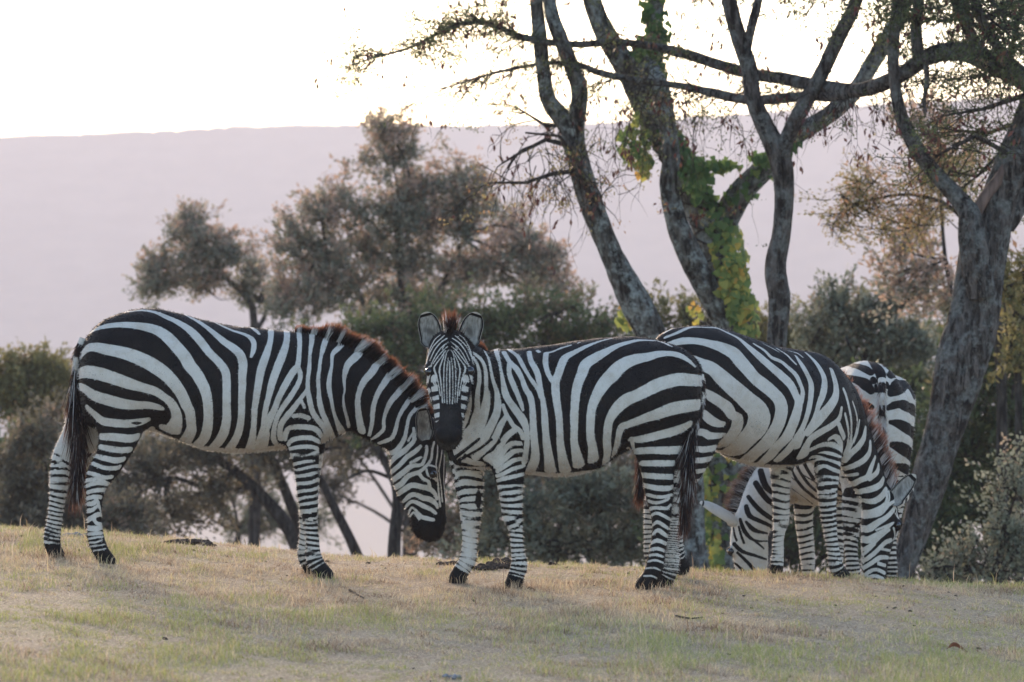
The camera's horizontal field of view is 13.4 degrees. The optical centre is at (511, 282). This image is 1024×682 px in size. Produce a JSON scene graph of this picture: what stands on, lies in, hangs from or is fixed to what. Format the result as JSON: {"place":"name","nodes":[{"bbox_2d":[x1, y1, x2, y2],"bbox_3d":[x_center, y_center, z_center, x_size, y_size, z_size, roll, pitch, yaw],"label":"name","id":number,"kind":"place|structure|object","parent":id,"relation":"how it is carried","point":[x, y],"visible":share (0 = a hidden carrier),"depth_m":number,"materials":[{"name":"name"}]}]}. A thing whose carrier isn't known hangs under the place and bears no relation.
{"place":"outdoors","nodes":[
{"label":"outdoors","id":0,"kind":"place"},
{"bbox_2d":[62,532,86,536],"bbox_3d":[-2.394,1.388,23.987,0.122,0.040,0.235,0,0,39],"label":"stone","id":1,"kind":"object","parent":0,"point":[67,534],"visible":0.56,"depth_m":23.93,"materials":[{"name":"beige stone"}]},
{"bbox_2d":[436,560,457,565],"bbox_3d":[-0.340,1.502,23.331,0.125,0.033,0.301,0,0,12],"label":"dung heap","id":2,"kind":"object","parent":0,"point":[445,562],"visible":0.66,"depth_m":23.24,"materials":[{"name":"brown soil"}]},
{"bbox_2d":[0,97,1023,454],"bbox_3d":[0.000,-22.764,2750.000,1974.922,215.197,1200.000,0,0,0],"label":"hills","id":3,"kind":"structure","parent":0,"point":[80,219],"depth_m":2649.39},
{"bbox_2d":[0,454,1023,681],"bbox_3d":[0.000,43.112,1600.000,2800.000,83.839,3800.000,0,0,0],"label":"ground","id":4,"kind":"structure","parent":0,"point":[369,528],"depth_m":19.41,"materials":[{"name":"plant"}]},
{"bbox_2d":[0,336,73,474],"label":"umbrella tree","id":5,"kind":"object","parent":4,"relation":"on","point":[41,372],"visible":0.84,"depth_m":49.78,"materials":[{"name":"green plant"}]},
{"bbox_2d":[0,412,95,519],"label":"leafy bush","id":6,"kind":"object","parent":4,"relation":"on","point":[3,437],"visible":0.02,"depth_m":45.96,"materials":[{"name":"green plant"}]},
{"bbox_2d":[0,413,175,535],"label":"thicket bush","id":7,"kind":"object","parent":4,"relation":"on","point":[93,454],"depth_m":61.93,"materials":[{"name":"green plant"}]},
{"bbox_2d":[0,384,176,537],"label":"thorn bush","id":8,"kind":"object","parent":4,"relation":"on","point":[30,501],"visible":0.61,"depth_m":41.85,"materials":[{"name":"green plant"}]},
{"bbox_2d":[161,538,216,546],"bbox_3d":[-1.792,1.448,24.301,0.303,0.073,0.832,0,0,0],"label":"dung heap","id":9,"kind":"object","parent":4,"relation":"on","point":[194,541],"visible":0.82,"depth_m":24.17,"materials":[{"name":"brown soil"}]},
{"bbox_2d":[122,195,289,546],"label":"feathery tree","id":10,"kind":"object","parent":4,"relation":"on","point":[205,264],"visible":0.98,"depth_m":55.92,"materials":[{"name":"green plant"}]},
{"bbox_2d":[127,431,344,549],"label":"thicket bush","id":11,"kind":"object","parent":4,"relation":"on","point":[242,523],"visible":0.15,"depth_m":59.93,"materials":[{"name":"green plant"}]},
{"bbox_2d":[85,431,389,555],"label":"spreading tree","id":12,"kind":"object","parent":4,"relation":"on","point":[154,472],"visible":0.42,"depth_m":43.95,"materials":[{"name":"green plant"}]},
{"bbox_2d":[42,307,446,578],"bbox_3d":[-1.357,0.823,22.001,2.068,1.406,0.643,0,0,0],"label":"zebra","id":13,"kind":"object","parent":4,"relation":"on","point":[303,394],"visible":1,"depth_m":21.83,"materials":[{"name":"multicoloured"}]},
{"bbox_2d":[348,589,363,598],"bbox_3d":[-0.739,1.482,20.760,0.013,0.014,0.503,0,0,-10],"label":"fallen twig","id":14,"kind":"object","parent":4,"relation":"on","point":[350,590],"visible":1,"depth_m":20.80,"materials":[{"name":"wood"}]},
{"bbox_2d":[296,434,458,533],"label":"thicket bush","id":15,"kind":"object","parent":4,"relation":"on","point":[337,487],"visible":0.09,"depth_m":57.99,"materials":[{"name":"green plant"}]},
{"bbox_2d":[344,386,489,557],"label":"spreading tree","id":16,"kind":"object","parent":4,"relation":"on","point":[395,530],"visible":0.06,"depth_m":40.97,"materials":[{"name":"brown plant"}]},
{"bbox_2d":[252,101,598,558],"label":"feathery tree","id":17,"kind":"object","parent":4,"relation":"on","point":[412,208],"visible":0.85,"depth_m":51.86,"materials":[{"name":"green plant"}]},
{"bbox_2d":[442,673,460,678],"bbox_3d":[-0.229,1.493,16.501,0.075,0.026,0.062,0,0,0],"label":"stone","id":18,"kind":"object","parent":4,"relation":"on","point":[454,676],"visible":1,"depth_m":16.50,"materials":[{"name":"grey stone"}]},
{"bbox_2d":[287,271,633,559],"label":"umbrella tree","id":19,"kind":"object","parent":4,"relation":"on","point":[501,323],"visible":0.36,"depth_m":46.86,"materials":[{"name":"green plant"}]},
{"bbox_2d":[472,557,510,570],"bbox_3d":[-0.049,1.515,23.287,0.256,0.087,1.230,0,0,6],"label":"dung heap","id":20,"kind":"object","parent":4,"relation":"on","point":[492,565],"visible":0.88,"depth_m":22.95,"materials":[{"name":"brown soil"}]},
{"bbox_2d":[401,449,635,558],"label":"bush","id":21,"kind":"object","parent":4,"relation":"on","point":[449,533],"visible":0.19,"depth_m":43.89,"materials":[{"name":"green plant"}]},
{"bbox_2d":[19,530,1021,681],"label":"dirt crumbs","id":22,"kind":"object","parent":4,"relation":"on","point":[573,606],"visible":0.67,"depth_m":21.18,"materials":[{"name":"brown soil"}]},
{"bbox_2d":[430,454,644,567],"bbox_3d":[0.379,2.570,40.032,2.464,2.695,1.197,0,0,0],"label":"silver bush","id":23,"kind":"object","parent":4,"relation":"on","point":[589,499],"visible":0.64,"depth_m":39.85,"materials":[{"name":"green plant"}]},
{"bbox_2d":[378,0,708,569],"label":"acacia tree","id":24,"kind":"object","parent":4,"relation":"on","point":[638,308],"visible":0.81,"depth_m":32.90,"materials":[{"name":"brown plant"}]},
{"bbox_2d":[418,305,706,589],"bbox_3d":[0.210,0.833,21.549,1.533,1.472,0.839,0,0,-22],"label":"zebra","id":25,"kind":"object","parent":4,"relation":"on","point":[509,418],"visible":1,"depth_m":21.38,"materials":[{"name":"multicoloured"}]},
{"bbox_2d":[490,451,645,565],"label":"thicket bush","id":26,"kind":"object","parent":4,"relation":"on","point":[538,480],"visible":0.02,"depth_m":53.83,"materials":[{"name":"green plant"}]},
{"bbox_2d":[302,0,1023,580],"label":"acacia tree","id":27,"kind":"object","parent":4,"relation":"on","point":[990,218],"visible":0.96,"depth_m":30.00,"materials":[{"name":"brown plant"}]},
{"bbox_2d":[675,615,703,618],"bbox_3d":[0.780,1.503,19.598,0.137,0.012,0.113,0,0,22],"label":"fallen twig","id":28,"kind":"object","parent":4,"relation":"on","point":[679,616],"visible":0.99,"depth_m":19.58,"materials":[{"name":"wood"}]},
{"bbox_2d":[514,0,911,570],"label":"acacia tree","id":29,"kind":"object","parent":4,"relation":"on","point":[693,254],"visible":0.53,"depth_m":33.58,"materials":[{"name":"brown plant"}]},
{"bbox_2d":[614,0,802,570],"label":"climbing vine","id":30,"kind":"object","parent":29,"relation":"attached to","point":[738,296],"visible":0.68,"depth_m":33.67,"materials":[{"name":"green plant"}]},
{"bbox_2d":[613,277,869,363],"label":"thorn bush","id":31,"kind":"object","parent":4,"relation":"on","point":[685,319],"visible":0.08,"depth_m":44.95,"materials":[{"name":"green plant"}]},
{"bbox_2d":[630,325,915,579],"bbox_3d":[1.455,0.958,23.164,2.186,1.490,0.637,0,0,-40],"label":"zebra","id":32,"kind":"object","parent":4,"relation":"on","point":[779,412],"visible":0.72,"depth_m":22.93,"materials":[{"name":"multicoloured"}]},
{"bbox_2d":[631,355,930,573],"bbox_3d":[2.555,2.300,38.953,3.028,3.309,1.423,0,0,0],"label":"leafy bush","id":33,"kind":"object","parent":4,"relation":"on","point":[791,553],"visible":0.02,"depth_m":38.88,"materials":[{"name":"green plant"}]},
{"bbox_2d":[700,361,916,578],"bbox_3d":[1.851,1.171,24.805,1.453,1.481,1.002,0,0,43],"label":"zebra","id":34,"kind":"object","parent":4,"relation":"on","point":[747,514],"visible":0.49,"depth_m":24.80,"materials":[{"name":"multicoloured"}]},
{"bbox_2d":[721,0,954,571],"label":"acacia tree","id":35,"kind":"object","parent":4,"relation":"on","point":[773,140],"visible":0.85,"depth_m":30.94,"materials":[{"name":"brown plant"}]},
{"bbox_2d":[754,307,957,537],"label":"thicket bush","id":36,"kind":"object","parent":4,"relation":"on","point":[918,375],"visible":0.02,"depth_m":49.85,"materials":[{"name":"green plant"}]},
{"bbox_2d":[789,263,940,569],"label":"silver bush","id":37,"kind":"object","parent":4,"relation":"on","point":[908,338],"visible":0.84,"depth_m":42.89,"materials":[{"name":"green plant"}]},
{"bbox_2d":[794,119,1009,585],"bbox_3d":[3.351,0.975,36.944,1.989,4.815,1.021,0,0,0],"label":"drooping acacia","id":38,"kind":"object","parent":4,"relation":"on","point":[856,195],"visible":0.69,"depth_m":36.96,"materials":[{"name":"brown plant"}]},
{"bbox_2d":[854,84,989,574],"bbox_3d":[3.760,0.900,40.056,1.282,5.537,0.856,0,0,0],"label":"feathery tree","id":39,"kind":"object","parent":4,"relation":"on","point":[923,283],"visible":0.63,"depth_m":39.96,"materials":[{"name":"brown plant"}]},
{"bbox_2d":[946,642,965,650],"bbox_3d":[1.858,1.521,18.184,0.090,0.040,0.051,0,0,0],"label":"dead leaf","id":40,"kind":"object","parent":4,"relation":"on","point":[955,644],"visible":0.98,"depth_m":18.17,"materials":[{"name":"brown plant"}]},
{"bbox_2d":[898,298,1023,583],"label":"leafy bush","id":41,"kind":"object","parent":4,"relation":"on","point":[979,433],"visible":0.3,"depth_m":37.85,"materials":[{"name":"green plant"}]},
{"bbox_2d":[915,431,1023,584],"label":"silver bush","id":42,"kind":"object","parent":4,"relation":"on","point":[1010,527],"visible":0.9,"depth_m":32.96,"materials":[{"name":"green plant"}]},
{"bbox_2d":[921,260,1023,576],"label":"thicket bush","id":43,"kind":"object","parent":4,"relation":"on","point":[930,372],"visible":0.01,"depth_m":48.01,"materials":[{"name":"green plant"}]},
{"bbox_2d":[986,231,1023,584],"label":"leafy bush","id":44,"kind":"object","parent":4,"relation":"on","point":[1012,351],"visible":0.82,"depth_m":34.94,"materials":[{"name":"green plant"}]},
{"bbox_2d":[0,0,1023,135],"label":"sky","id":45,"kind":"structure","parent":0,"point":[78,67],"materials":[{"name":"white"}]}
]}

